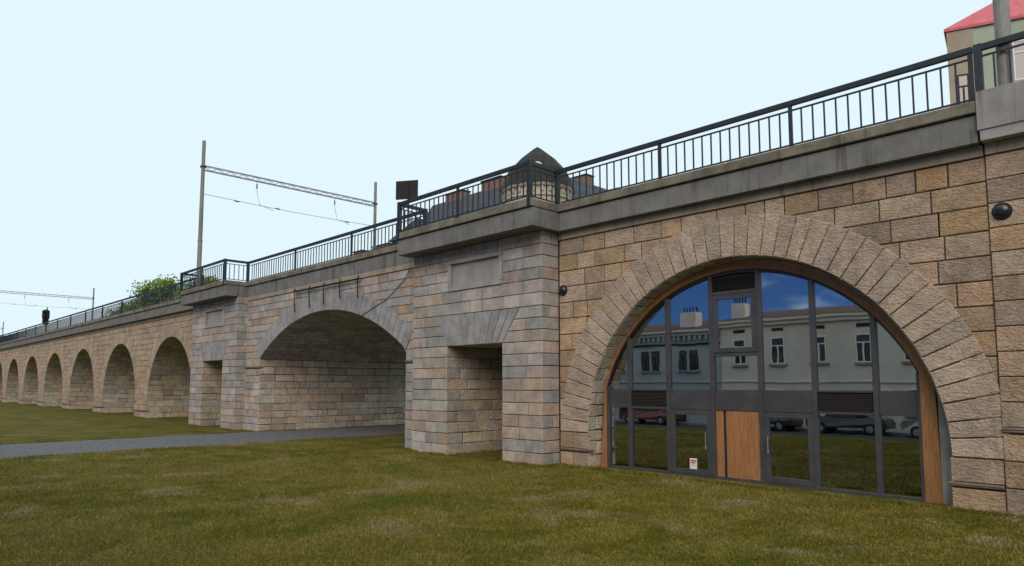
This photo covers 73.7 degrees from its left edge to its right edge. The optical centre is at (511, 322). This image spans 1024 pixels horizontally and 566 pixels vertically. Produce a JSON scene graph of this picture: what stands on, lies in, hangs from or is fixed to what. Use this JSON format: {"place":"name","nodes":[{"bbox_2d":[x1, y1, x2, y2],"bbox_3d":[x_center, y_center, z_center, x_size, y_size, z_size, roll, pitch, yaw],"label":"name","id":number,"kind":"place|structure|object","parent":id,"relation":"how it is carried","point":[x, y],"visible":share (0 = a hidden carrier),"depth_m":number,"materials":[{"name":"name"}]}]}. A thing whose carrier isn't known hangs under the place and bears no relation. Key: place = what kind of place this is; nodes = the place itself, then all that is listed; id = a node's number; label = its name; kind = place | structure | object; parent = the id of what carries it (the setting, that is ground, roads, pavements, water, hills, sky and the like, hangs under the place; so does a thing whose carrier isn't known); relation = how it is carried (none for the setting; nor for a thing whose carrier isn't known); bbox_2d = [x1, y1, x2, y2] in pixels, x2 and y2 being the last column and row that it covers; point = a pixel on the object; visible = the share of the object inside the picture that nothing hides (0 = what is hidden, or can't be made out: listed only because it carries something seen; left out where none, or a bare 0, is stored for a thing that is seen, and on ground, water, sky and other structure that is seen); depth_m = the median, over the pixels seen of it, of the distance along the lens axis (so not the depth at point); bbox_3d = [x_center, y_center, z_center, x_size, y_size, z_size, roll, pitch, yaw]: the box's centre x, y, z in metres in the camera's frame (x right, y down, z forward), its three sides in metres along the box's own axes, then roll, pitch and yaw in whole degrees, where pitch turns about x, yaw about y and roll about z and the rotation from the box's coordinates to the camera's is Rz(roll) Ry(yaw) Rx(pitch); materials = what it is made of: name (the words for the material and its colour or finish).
{"place":"outdoors","nodes":[
{"label":"outdoors","id":0,"kind":"place"},
{"bbox_2d":[0,424,404,458],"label":"gravel path","id":1,"kind":"structure","parent":0,"point":[45,448],"depth_m":33.69,"materials":[{"name":"grey gravel"}]},
{"bbox_2d":[353,218,422,254],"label":"terrace house","id":2,"kind":"structure","parent":0,"point":[394,237],"depth_m":74.71,"materials":[{"name":"brown tile"}]},
{"bbox_2d":[0,0,992,338],"label":"sky","id":3,"kind":"structure","parent":0,"point":[108,108],"materials":[{"name":"white"}]},
{"bbox_2d":[0,401,1023,565],"bbox_3d":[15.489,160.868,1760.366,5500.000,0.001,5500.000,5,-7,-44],"label":"ground","id":4,"kind":"structure","parent":0,"point":[21,422],"depth_m":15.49,"materials":[{"name":"green plant"}]},
{"bbox_2d":[103,302,140,316],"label":"broadleaf tree","id":5,"kind":"object","parent":4,"relation":"on","point":[117,310],"depth_m":114.63,"materials":[{"name":"green plant"}]},
{"bbox_2d":[123,274,195,306],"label":"broadleaf tree","id":6,"kind":"object","parent":4,"relation":"on","point":[156,283],"visible":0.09,"depth_m":103.20,"materials":[{"name":"green plant"}]},
{"bbox_2d":[167,275,220,300],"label":"broadleaf tree","id":7,"kind":"object","parent":4,"relation":"on","point":[204,284],"visible":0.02,"depth_m":97.56,"materials":[{"name":"green plant"}]},
{"bbox_2d":[0,80,1023,515],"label":"railway viaduct","id":8,"kind":"object","parent":4,"relation":"on","point":[476,330],"visible":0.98,"depth_m":23.40,"materials":[{"name":"stone"}]},
{"bbox_2d":[42,307,49,327],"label":"railway signal","id":9,"kind":"object","parent":8,"relation":"on","point":[46,315],"visible":0.83,"depth_m":87.62,"materials":[{"name":"black metal"}]},
{"bbox_2d":[0,288,94,319],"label":"catenary portal","id":10,"kind":"object","parent":8,"relation":"on","point":[93,298],"visible":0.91,"depth_m":116.11,"materials":[{"name":"metal"}]},
{"bbox_2d":[0,279,195,342],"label":"railing","id":11,"kind":"object","parent":8,"relation":"on","point":[129,306],"visible":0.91,"depth_m":66.94,"materials":[{"name":"metal"}]},
{"bbox_2d":[179,258,249,294],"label":"railing","id":12,"kind":"object","parent":8,"relation":"on","point":[201,271],"visible":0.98,"depth_m":43.00,"materials":[{"name":"metal"}]},
{"bbox_2d":[196,140,377,286],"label":"catenary portal","id":13,"kind":"object","parent":8,"relation":"on","point":[203,166],"visible":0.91,"depth_m":48.73,"materials":[{"name":"metal"}]},
{"bbox_2d":[293,275,360,311],"bbox_3d":[-9.650,-1.424,35.129,0.164,1.284,6.658,5,-7,-44],"label":"cable rack","id":14,"kind":"object","parent":8,"relation":"attached to","point":[339,282],"visible":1,"depth_m":35.17,"materials":[{"name":"black metal"}]},
{"bbox_2d":[249,211,422,280],"bbox_3d":[-10.030,-3.697,36.008,0.160,1.295,17.750,5,-7,-44],"label":"railing","id":15,"kind":"object","parent":8,"relation":"on","point":[351,233],"visible":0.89,"depth_m":35.40,"materials":[{"name":"metal"}]},
{"bbox_2d":[360,269,410,316],"bbox_3d":[-5.914,-1.289,31.474,0.050,1.866,4.164,5,-7,-44],"label":"cable","id":16,"kind":"object","parent":8,"relation":"attached to","point":[390,294],"visible":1,"depth_m":31.11,"materials":[{"name":"black metal"}]},
{"bbox_2d":[396,180,417,229],"bbox_3d":[-5.859,-5.424,37.996,1.300,5.000,0.249,-1,-5,13],"label":"sign board","id":17,"kind":"object","parent":8,"relation":"on","point":[408,189],"visible":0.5,"depth_m":38.09,"materials":[{"name":"black metal"}]},
{"bbox_2d":[397,160,559,238],"bbox_3d":[-1.585,-4.438,26.385,1.580,1.560,7.815,5,-7,-44],"label":"railing","id":18,"kind":"object","parent":8,"relation":"on","point":[529,165],"visible":0.94,"depth_m":25.01,"materials":[{"name":"metal"}]},
{"bbox_2d":[559,285,566,295],"bbox_3d":[1.757,-1.122,23.962,0.140,0.380,0.380,5,-7,-44],"label":"wall lamp","id":19,"kind":"object","parent":8,"relation":"attached to","point":[562,290],"visible":1,"depth_m":23.89,"materials":[{"name":"black metal"}]},
{"bbox_2d":[558,47,974,202],"bbox_3d":[6.041,-5.160,19.718,0.160,1.295,12.450,5,-7,-44],"label":"railing","id":20,"kind":"object","parent":8,"relation":"on","point":[968,52],"visible":0.99,"depth_m":18.32,"materials":[{"name":"metal"}]},
{"bbox_2d":[601,259,952,504],"bbox_3d":[8.568,1.548,21.566,5.474,6.414,10.370,5,-7,-44],"label":"glazed shopfront","id":21,"kind":"object","parent":8,"relation":"attached to","point":[776,372],"visible":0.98,"depth_m":19.06,"materials":[{"name":"glass"}]},
{"bbox_2d":[670,409,711,475],"bbox_3d":[5.443,3.636,20.787,0.190,1.925,1.400,5,-7,-44],"label":"glass door","id":22,"kind":"structure","parent":21,"relation":"in","point":[690,429],"depth_m":20.83,"materials":[{"name":"glass"}]},
{"bbox_2d":[690,458,696,468],"bbox_3d":[5.502,4.289,20.710,0.009,0.320,0.240,5,-7,-44],"label":"paper notice","id":23,"kind":"object","parent":21,"relation":"attached to","point":[693,463],"visible":1,"depth_m":20.71,"materials":[{"name":"white paper"}]},
{"bbox_2d":[726,411,760,480],"bbox_3d":[6.674,3.534,19.648,0.065,1.925,1.038,5,-7,-44],"label":"timber door","id":24,"kind":"structure","parent":21,"relation":"in","point":[742,427],"depth_m":19.62,"materials":[{"name":"brown wood"}]},
{"bbox_2d":[763,412,815,486],"bbox_3d":[7.556,3.444,18.645,0.190,1.925,1.370,5,-7,-44],"label":"glass door","id":25,"kind":"structure","parent":21,"relation":"in","point":[788,437],"depth_m":18.67,"materials":[{"name":"glass"}]},
{"bbox_2d":[972,31,1023,91],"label":"railing","id":26,"kind":"object","parent":8,"relation":"on","point":[978,49],"visible":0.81,"depth_m":15.12,"materials":[{"name":"metal"}]},
{"bbox_2d":[992,202,1012,219],"bbox_3d":[10.682,-2.438,14.896,0.140,0.380,0.380,5,-7,-44],"label":"wall lamp","id":27,"kind":"object","parent":8,"relation":"attached to","point":[1002,210],"visible":1,"depth_m":14.85,"materials":[{"name":"black"}]},
{"bbox_2d":[992,0,1014,85],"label":"catenary portal","id":28,"kind":"object","parent":8,"relation":"on","point":[1001,18],"visible":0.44,"depth_m":15.04,"materials":[{"name":"metal"}]},
{"bbox_2d":[418,147,621,227],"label":"corner house","id":29,"kind":"structure","parent":4,"relation":"on","point":[538,155],"depth_m":58.60,"materials":[{"name":"stone"}]},
{"bbox_2d":[944,0,1023,106],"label":"red roofed house","id":30,"kind":"structure","parent":0,"point":[977,27],"depth_m":34.97,"materials":[{"name":"white paint"}]},
{"bbox_2d":[957,73,969,103],"bbox_3d":[23.115,-11.675,34.914,0.500,2.100,0.056,-2,-6,25],"label":"window","id":31,"kind":"structure","parent":30,"relation":"in","point":[962,80],"depth_m":34.96,"materials":[{"name":"white glass"}]},
{"bbox_2d":[1012,39,1023,81],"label":"window","id":32,"kind":"structure","parent":30,"relation":"in","point":[1018,52],"depth_m":34.06,"materials":[{"name":"white glass"}]}
]}

